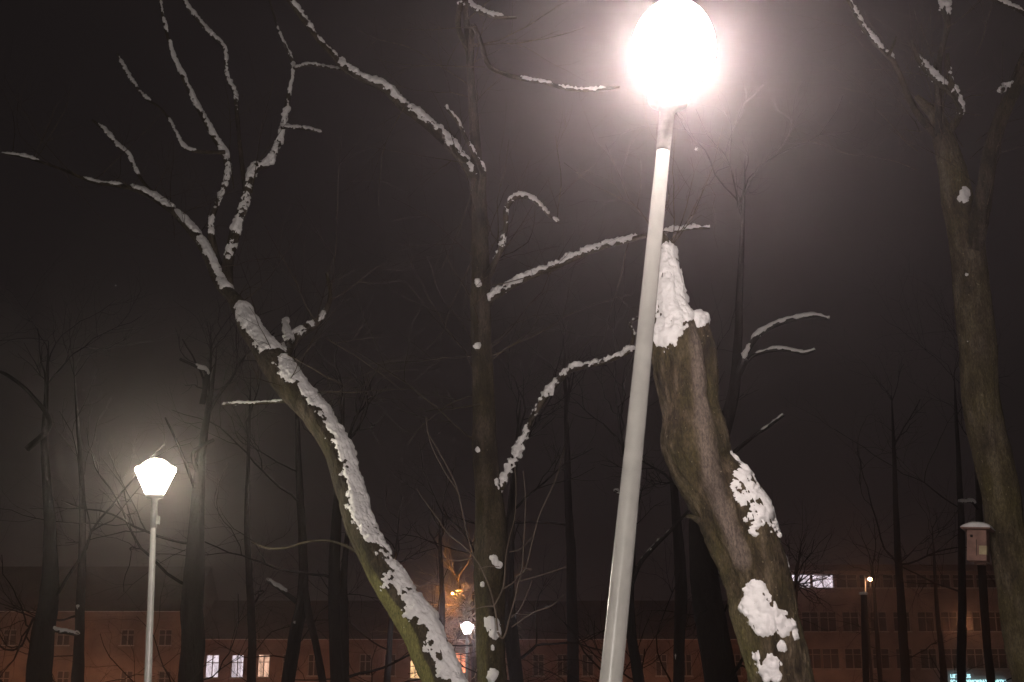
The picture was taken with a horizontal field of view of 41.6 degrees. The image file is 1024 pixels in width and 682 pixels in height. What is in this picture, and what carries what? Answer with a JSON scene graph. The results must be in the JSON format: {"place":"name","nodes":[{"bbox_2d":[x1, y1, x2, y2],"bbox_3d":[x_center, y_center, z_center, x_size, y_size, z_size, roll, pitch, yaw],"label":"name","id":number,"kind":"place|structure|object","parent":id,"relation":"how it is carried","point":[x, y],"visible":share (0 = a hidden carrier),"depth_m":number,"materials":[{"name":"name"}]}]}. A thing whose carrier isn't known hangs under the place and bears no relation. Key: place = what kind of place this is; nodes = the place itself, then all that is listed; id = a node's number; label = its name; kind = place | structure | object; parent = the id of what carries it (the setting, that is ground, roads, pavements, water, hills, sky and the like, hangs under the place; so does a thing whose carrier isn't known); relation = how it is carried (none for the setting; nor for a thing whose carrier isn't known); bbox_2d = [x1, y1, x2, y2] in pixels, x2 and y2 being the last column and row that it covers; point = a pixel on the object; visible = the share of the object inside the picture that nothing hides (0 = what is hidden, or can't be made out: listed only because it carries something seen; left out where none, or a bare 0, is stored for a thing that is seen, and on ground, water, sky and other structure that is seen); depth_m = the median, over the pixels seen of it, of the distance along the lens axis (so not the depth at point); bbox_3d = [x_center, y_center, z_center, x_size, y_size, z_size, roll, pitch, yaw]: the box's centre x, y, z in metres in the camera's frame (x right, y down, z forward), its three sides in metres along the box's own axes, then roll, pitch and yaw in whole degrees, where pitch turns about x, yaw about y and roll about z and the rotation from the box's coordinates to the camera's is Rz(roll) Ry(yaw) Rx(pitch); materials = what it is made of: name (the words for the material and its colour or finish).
{"place":"outdoors","nodes":[
{"label":"outdoors","id":0,"kind":"place"},
{"bbox_2d":[0,566,218,681],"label":"town building","id":1,"kind":"structure","parent":0,"point":[99,609],"depth_m":105.99,"materials":[{"name":"brick"}]},
{"bbox_2d":[0,671,9,681],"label":"window","id":2,"kind":"structure","parent":1,"relation":"in","point":[5,677],"depth_m":105.08,"materials":[{"name":"glass"}]},
{"bbox_2d":[1,629,16,646],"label":"window","id":3,"kind":"structure","parent":1,"relation":"in","point":[11,637],"depth_m":105.96,"materials":[{"name":"glass"}]},
{"bbox_2d":[54,633,69,646],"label":"window","id":4,"kind":"structure","parent":1,"relation":"in","point":[62,640],"depth_m":105.85,"materials":[{"name":"glass"}]},
{"bbox_2d":[56,671,68,681],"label":"window","id":5,"kind":"structure","parent":1,"relation":"in","point":[62,676],"depth_m":105.08,"materials":[{"name":"glass"}]},
{"bbox_2d":[119,629,133,646],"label":"window","id":6,"kind":"structure","parent":1,"relation":"in","point":[128,634],"depth_m":105.93,"materials":[{"name":"glass"}]},
{"bbox_2d":[120,671,132,681],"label":"window","id":7,"kind":"structure","parent":1,"relation":"in","point":[129,673],"depth_m":105.11,"materials":[{"name":"glass"}]},
{"bbox_2d":[157,629,171,646],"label":"window","id":8,"kind":"structure","parent":1,"relation":"in","point":[164,636],"depth_m":105.93,"materials":[{"name":"glass"}]},
{"bbox_2d":[158,671,170,681],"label":"window","id":9,"kind":"structure","parent":1,"relation":"in","point":[164,679],"depth_m":105.08,"materials":[{"name":"paint"}]},
{"bbox_2d":[203,601,747,681],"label":"town building","id":10,"kind":"structure","parent":0,"point":[223,617],"depth_m":107.40,"materials":[{"name":"brown brick"}]},
{"bbox_2d":[203,655,218,678],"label":"window","id":11,"kind":"structure","parent":10,"relation":"in","point":[212,666],"depth_m":107.23,"materials":[{"name":"glass"}]},
{"bbox_2d":[229,655,243,678],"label":"window","id":12,"kind":"structure","parent":10,"relation":"in","point":[241,661],"depth_m":107.23,"materials":[{"name":"glass"}]},
{"bbox_2d":[256,654,269,678],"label":"window","id":13,"kind":"structure","parent":10,"relation":"in","point":[265,661],"depth_m":107.23,"materials":[{"name":"glass"}]},
{"bbox_2d":[280,654,285,676],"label":"window","id":14,"kind":"structure","parent":10,"relation":"in","point":[283,654],"depth_m":107.31,"materials":[{"name":"glass"}]},
{"bbox_2d":[306,654,317,676],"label":"window","id":15,"kind":"structure","parent":10,"relation":"in","point":[312,670],"depth_m":107.23,"materials":[{"name":"glass"}]},
{"bbox_2d":[359,654,370,676],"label":"window","id":16,"kind":"structure","parent":10,"relation":"in","point":[363,657],"depth_m":107.29,"materials":[{"name":"glass"}]},
{"bbox_2d":[383,654,395,676],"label":"window","id":17,"kind":"structure","parent":10,"relation":"in","point":[393,668],"depth_m":107.25,"materials":[{"name":"glass"}]},
{"bbox_2d":[408,660,418,679],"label":"window","id":18,"kind":"structure","parent":10,"relation":"in","point":[412,668],"depth_m":107.13,"materials":[{"name":"glass"}]},
{"bbox_2d":[457,653,465,674],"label":"window","id":19,"kind":"structure","parent":10,"relation":"in","point":[461,657],"depth_m":107.36,"materials":[{"name":"glass"}]},
{"bbox_2d":[533,654,544,676],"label":"window","id":20,"kind":"structure","parent":10,"relation":"in","point":[536,663],"depth_m":107.31,"materials":[{"name":"glass"}]},
{"bbox_2d":[556,654,566,676],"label":"window","id":21,"kind":"structure","parent":10,"relation":"in","point":[564,664],"depth_m":107.26,"materials":[{"name":"glass"}]},
{"bbox_2d":[581,654,594,676],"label":"window","id":22,"kind":"structure","parent":10,"relation":"in","point":[589,667],"depth_m":107.23,"materials":[{"name":"glass"}]},
{"bbox_2d":[640,654,645,676],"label":"window","id":23,"kind":"structure","parent":10,"relation":"in","point":[641,655],"depth_m":107.40,"materials":[{"name":"glass"}]},
{"bbox_2d":[655,654,666,676],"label":"window","id":24,"kind":"structure","parent":10,"relation":"in","point":[663,657],"depth_m":107.29,"materials":[{"name":"glass"}]},
{"bbox_2d":[684,654,693,676],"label":"window","id":25,"kind":"structure","parent":10,"relation":"in","point":[688,657],"depth_m":107.26,"materials":[{"name":"glass"}]},
{"bbox_2d":[733,654,742,676],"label":"window","id":26,"kind":"structure","parent":10,"relation":"in","point":[737,657],"depth_m":107.35,"materials":[{"name":"glass"}]},
{"bbox_2d":[0,0,1023,600],"label":"sky","id":27,"kind":"structure","parent":0,"point":[808,240],"materials":[{"name":"black"}]},
{"bbox_2d":[789,565,1011,681],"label":"town building","id":28,"kind":"structure","parent":0,"point":[835,665],"depth_m":110.15,"materials":[{"name":"brown brick"}]},
{"bbox_2d":[792,574,811,588],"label":"window","id":29,"kind":"structure","parent":28,"relation":"in","point":[804,580],"depth_m":111.21,"materials":[{"name":"glass"}]},
{"bbox_2d":[802,612,820,632],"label":"window","id":30,"kind":"structure","parent":28,"relation":"in","point":[808,627],"depth_m":110.18,"materials":[{"name":"glass"}]},
{"bbox_2d":[808,648,823,669],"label":"window","id":31,"kind":"structure","parent":28,"relation":"in","point":[814,653],"depth_m":109.40,"materials":[{"name":"glass"}]},
{"bbox_2d":[812,574,835,588],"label":"window","id":32,"kind":"structure","parent":28,"relation":"in","point":[829,579],"depth_m":111.12,"materials":[{"name":"glass"}]},
{"bbox_2d":[820,612,838,632],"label":"window","id":33,"kind":"structure","parent":28,"relation":"in","point":[828,624],"depth_m":110.18,"materials":[{"name":"glass"}]},
{"bbox_2d":[822,648,841,669],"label":"window","id":34,"kind":"structure","parent":28,"relation":"in","point":[832,662],"depth_m":109.38,"materials":[{"name":"glass"}]},
{"bbox_2d":[836,574,859,588],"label":"window","id":35,"kind":"structure","parent":28,"relation":"in","point":[852,584],"depth_m":111.12,"materials":[{"name":"glass"}]},
{"bbox_2d":[842,612,860,632],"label":"window","id":36,"kind":"structure","parent":28,"relation":"in","point":[853,618],"depth_m":110.21,"materials":[{"name":"glass"}]},
{"bbox_2d":[845,648,861,669],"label":"window","id":37,"kind":"structure","parent":28,"relation":"in","point":[850,653],"depth_m":109.38,"materials":[{"name":"glass"}]},
{"bbox_2d":[859,574,882,588],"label":"window","id":38,"kind":"structure","parent":28,"relation":"in","point":[868,583],"depth_m":111.12,"materials":[{"name":"glass"}]},
{"bbox_2d":[870,612,889,632],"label":"window","id":39,"kind":"structure","parent":28,"relation":"in","point":[883,627],"depth_m":110.18,"materials":[{"name":"glass"}]},
{"bbox_2d":[872,648,891,669],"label":"window","id":40,"kind":"structure","parent":28,"relation":"in","point":[885,661],"depth_m":109.36,"materials":[{"name":"glass"}]},
{"bbox_2d":[882,574,905,588],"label":"window","id":41,"kind":"structure","parent":28,"relation":"in","point":[886,581],"depth_m":111.12,"materials":[{"name":"glass"}]},
{"bbox_2d":[893,612,912,632],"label":"window","id":42,"kind":"structure","parent":28,"relation":"in","point":[895,617],"depth_m":110.18,"materials":[{"name":"glass"}]},
{"bbox_2d":[896,648,915,669],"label":"window","id":43,"kind":"structure","parent":28,"relation":"in","point":[897,649],"depth_m":109.35,"materials":[{"name":"glass"}]},
{"bbox_2d":[906,574,929,588],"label":"window","id":44,"kind":"structure","parent":28,"relation":"in","point":[915,578],"depth_m":111.15,"materials":[{"name":"glass"}]},
{"bbox_2d":[917,612,936,632],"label":"window","id":45,"kind":"structure","parent":28,"relation":"in","point":[924,627],"depth_m":110.18,"materials":[{"name":"glass"}]},
{"bbox_2d":[920,648,939,669],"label":"window","id":46,"kind":"structure","parent":28,"relation":"in","point":[927,663],"depth_m":109.38,"materials":[{"name":"glass"}]},
{"bbox_2d":[929,574,950,588],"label":"window","id":47,"kind":"structure","parent":28,"relation":"in","point":[947,581],"depth_m":111.15,"materials":[{"name":"glass"}]},
{"bbox_2d":[941,612,957,632],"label":"window","id":48,"kind":"structure","parent":28,"relation":"in","point":[949,623],"depth_m":110.21,"materials":[{"name":"glass"}]},
{"bbox_2d":[944,648,956,669],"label":"window","id":49,"kind":"structure","parent":28,"relation":"in","point":[950,651],"depth_m":109.40,"materials":[{"name":"glass"}]},
{"bbox_2d":[952,574,976,588],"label":"window","id":50,"kind":"structure","parent":28,"relation":"in","point":[969,577],"depth_m":111.15,"materials":[{"name":"glass"}]},
{"bbox_2d":[967,612,981,632],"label":"window","id":51,"kind":"structure","parent":28,"relation":"in","point":[973,618],"depth_m":110.21,"materials":[{"name":"glass"}]},
{"bbox_2d":[966,648,984,669],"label":"window","id":52,"kind":"structure","parent":28,"relation":"in","point":[977,653],"depth_m":109.38,"materials":[{"name":"glass"}]},
{"bbox_2d":[950,674,1003,681],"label":"lit sign","id":53,"kind":"object","parent":28,"relation":"attached to","point":[972,680],"visible":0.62,"depth_m":108.43,"materials":[{"name":"teal"}]},
{"bbox_2d":[976,574,996,588],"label":"window","id":54,"kind":"structure","parent":28,"relation":"in","point":[990,585],"depth_m":111.12,"materials":[{"name":"glass"}]},
{"bbox_2d":[989,612,1001,632],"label":"window","id":55,"kind":"structure","parent":28,"relation":"in","point":[996,628],"depth_m":110.18,"materials":[{"name":"glass"}]},
{"bbox_2d":[991,648,1009,669],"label":"window","id":56,"kind":"structure","parent":28,"relation":"in","point":[1000,655],"depth_m":109.38,"materials":[{"name":"glass"}]},
{"bbox_2d":[960,522,994,564],"bbox_3d":[5.788,2.498,16.679,0.360,0.513,0.431,-9,-19,27],"label":"nesting box","id":57,"kind":"object","parent":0,"point":[978,544],"visible":1,"depth_m":16.57,"materials":[{"name":"brown wood"}]},
{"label":"snowy ground","id":58,"kind":"structure","parent":0,"visible":0},
{"bbox_2d":[0,252,241,681],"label":"bare tree","id":59,"kind":"object","parent":58,"relation":"on","point":[40,658],"visible":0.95,"depth_m":26.84,"materials":[{"name":"brown plant"}]},
{"bbox_2d":[0,253,243,681],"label":"bare tree","id":60,"kind":"object","parent":58,"relation":"on","point":[77,671],"visible":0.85,"depth_m":35.69,"materials":[{"name":"brown plant"}]},
{"bbox_2d":[135,458,175,681],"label":"street lamp","id":61,"kind":"object","parent":58,"relation":"on","point":[155,476],"visible":1,"depth_m":16.61,"materials":[{"name":"metal"}]},
{"bbox_2d":[0,294,331,681],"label":"bare tree","id":62,"kind":"object","parent":58,"relation":"on","point":[191,665],"visible":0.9,"depth_m":28.84,"materials":[{"name":"brown plant"}]},
{"bbox_2d":[0,0,468,681],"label":"bare tree","id":63,"kind":"object","parent":58,"relation":"on","point":[412,612],"visible":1,"depth_m":17.96,"materials":[{"name":"brown plant"}]},
{"bbox_2d":[137,275,406,681],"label":"bare tree","id":64,"kind":"object","parent":58,"relation":"on","point":[302,610],"visible":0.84,"depth_m":32.35,"materials":[{"name":"brown plant"}]},
{"bbox_2d":[69,313,505,681],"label":"bare tree","id":65,"kind":"object","parent":58,"relation":"on","point":[338,625],"visible":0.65,"depth_m":29.56,"materials":[{"name":"brown plant"}]},
{"bbox_2d":[210,312,369,681],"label":"bare tree","id":66,"kind":"object","parent":58,"relation":"on","point":[252,647],"visible":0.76,"depth_m":39.93,"materials":[{"name":"brown plant"}]},
{"bbox_2d":[284,476,435,681],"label":"bare tree","id":67,"kind":"object","parent":58,"relation":"on","point":[387,675],"visible":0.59,"depth_m":45.08,"materials":[{"name":"brown plant"}]},
{"bbox_2d":[349,456,476,681],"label":"bare tree","id":68,"kind":"object","parent":58,"relation":"on","point":[439,535],"visible":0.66,"depth_m":43.73,"materials":[{"name":"brown plant"}]},
{"bbox_2d":[368,506,528,681],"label":"bare tree","id":69,"kind":"object","parent":58,"relation":"on","point":[463,613],"visible":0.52,"depth_m":52.37,"materials":[{"name":"brown plant"}]},
{"bbox_2d":[452,590,474,681],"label":"roadside light","id":70,"kind":"object","parent":58,"relation":"on","point":[473,620],"visible":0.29,"depth_m":52.63,"materials":[{"name":"grey metal"}]},
{"bbox_2d":[461,622,472,679],"bbox_3d":[-1.504,12.009,44.418,0.421,5.402,0.421,0,-16,0],"label":"street lamp","id":71,"kind":"object","parent":58,"relation":"on","point":[468,626],"visible":0.95,"depth_m":44.97,"materials":[{"name":"glass"}]},
{"bbox_2d":[287,0,709,681],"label":"bare tree","id":72,"kind":"object","parent":58,"relation":"on","point":[491,544],"visible":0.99,"depth_m":17.68,"materials":[{"name":"brown plant"}]},
{"bbox_2d":[379,274,673,681],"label":"bare tree","id":73,"kind":"object","parent":58,"relation":"on","point":[513,656],"visible":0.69,"depth_m":27.87,"materials":[{"name":"brown plant"}]},
{"bbox_2d":[442,293,626,681],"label":"bare tree","id":74,"kind":"object","parent":58,"relation":"on","point":[571,585],"visible":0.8,"depth_m":37.86,"materials":[{"name":"brown plant"}]},
{"bbox_2d":[599,0,715,681],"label":"street lamp","id":75,"kind":"object","parent":58,"relation":"on","point":[673,47],"visible":1,"depth_m":7.18,"materials":[{"name":"metal"}]},
{"bbox_2d":[525,232,804,681],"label":"bare tree","id":76,"kind":"object","parent":58,"relation":"on","point":[635,662],"visible":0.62,"depth_m":24.69,"materials":[{"name":"brown plant"}]},
{"bbox_2d":[561,75,814,681],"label":"bare tree","id":77,"kind":"object","parent":58,"relation":"on","point":[726,499],"visible":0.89,"depth_m":12.29,"materials":[{"name":"brown plant"}]},
{"bbox_2d":[510,284,880,681],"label":"bare tree","id":78,"kind":"object","parent":58,"relation":"on","point":[680,575],"visible":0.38,"depth_m":25.68,"materials":[{"name":"brown plant"}]},
{"bbox_2d":[557,67,888,681],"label":"bare tree","id":79,"kind":"object","parent":58,"relation":"on","point":[715,648],"visible":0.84,"depth_m":21.96,"materials":[{"name":"brown plant"}]},
{"bbox_2d":[735,498,859,679],"bbox_3d":[12.001,12.720,56.317,6.900,13.122,4.979,14,-22,-40],"label":"bare tree","id":80,"kind":"object","parent":58,"relation":"on","point":[798,587],"visible":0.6,"depth_m":57.48,"materials":[{"name":"brown plant"}]},
{"bbox_2d":[859,592,869,681],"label":"bare tree","id":81,"kind":"object","parent":58,"relation":"on","point":[864,639],"visible":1,"depth_m":33.24,"materials":[{"name":"plant"}]},
{"bbox_2d":[822,486,913,681],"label":"bare tree","id":82,"kind":"object","parent":58,"relation":"on","point":[877,638],"visible":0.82,"depth_m":51.21,"materials":[{"name":"brown plant"}]},
{"bbox_2d":[863,575,873,681],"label":"roadside light","id":83,"kind":"object","parent":58,"relation":"on","point":[869,648],"visible":0.68,"depth_m":54.68,"materials":[{"name":"brown"}]},
{"bbox_2d":[762,0,1023,681],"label":"bare tree","id":84,"kind":"object","parent":58,"relation":"on","point":[966,213],"visible":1,"depth_m":17.75,"materials":[{"name":"brown plant"}]},
{"bbox_2d":[779,287,1020,681],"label":"bare tree","id":85,"kind":"object","parent":58,"relation":"on","point":[961,635],"visible":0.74,"depth_m":36.13,"materials":[{"name":"brown plant"}]},
{"bbox_2d":[825,314,1007,681],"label":"bare tree","id":86,"kind":"object","parent":58,"relation":"on","point":[902,628],"visible":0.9,"depth_m":37.63,"materials":[{"name":"brown plant"}]},
{"bbox_2d":[849,439,1003,681],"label":"bare tree","id":87,"kind":"object","parent":58,"relation":"on","point":[943,670],"visible":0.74,"depth_m":41.14,"materials":[{"name":"brown plant"}]},
{"bbox_2d":[849,215,1022,681],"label":"bare tree","id":88,"kind":"object","parent":58,"relation":"on","point":[985,620],"visible":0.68,"depth_m":30.65,"materials":[{"name":"brown plant"}]}
]}

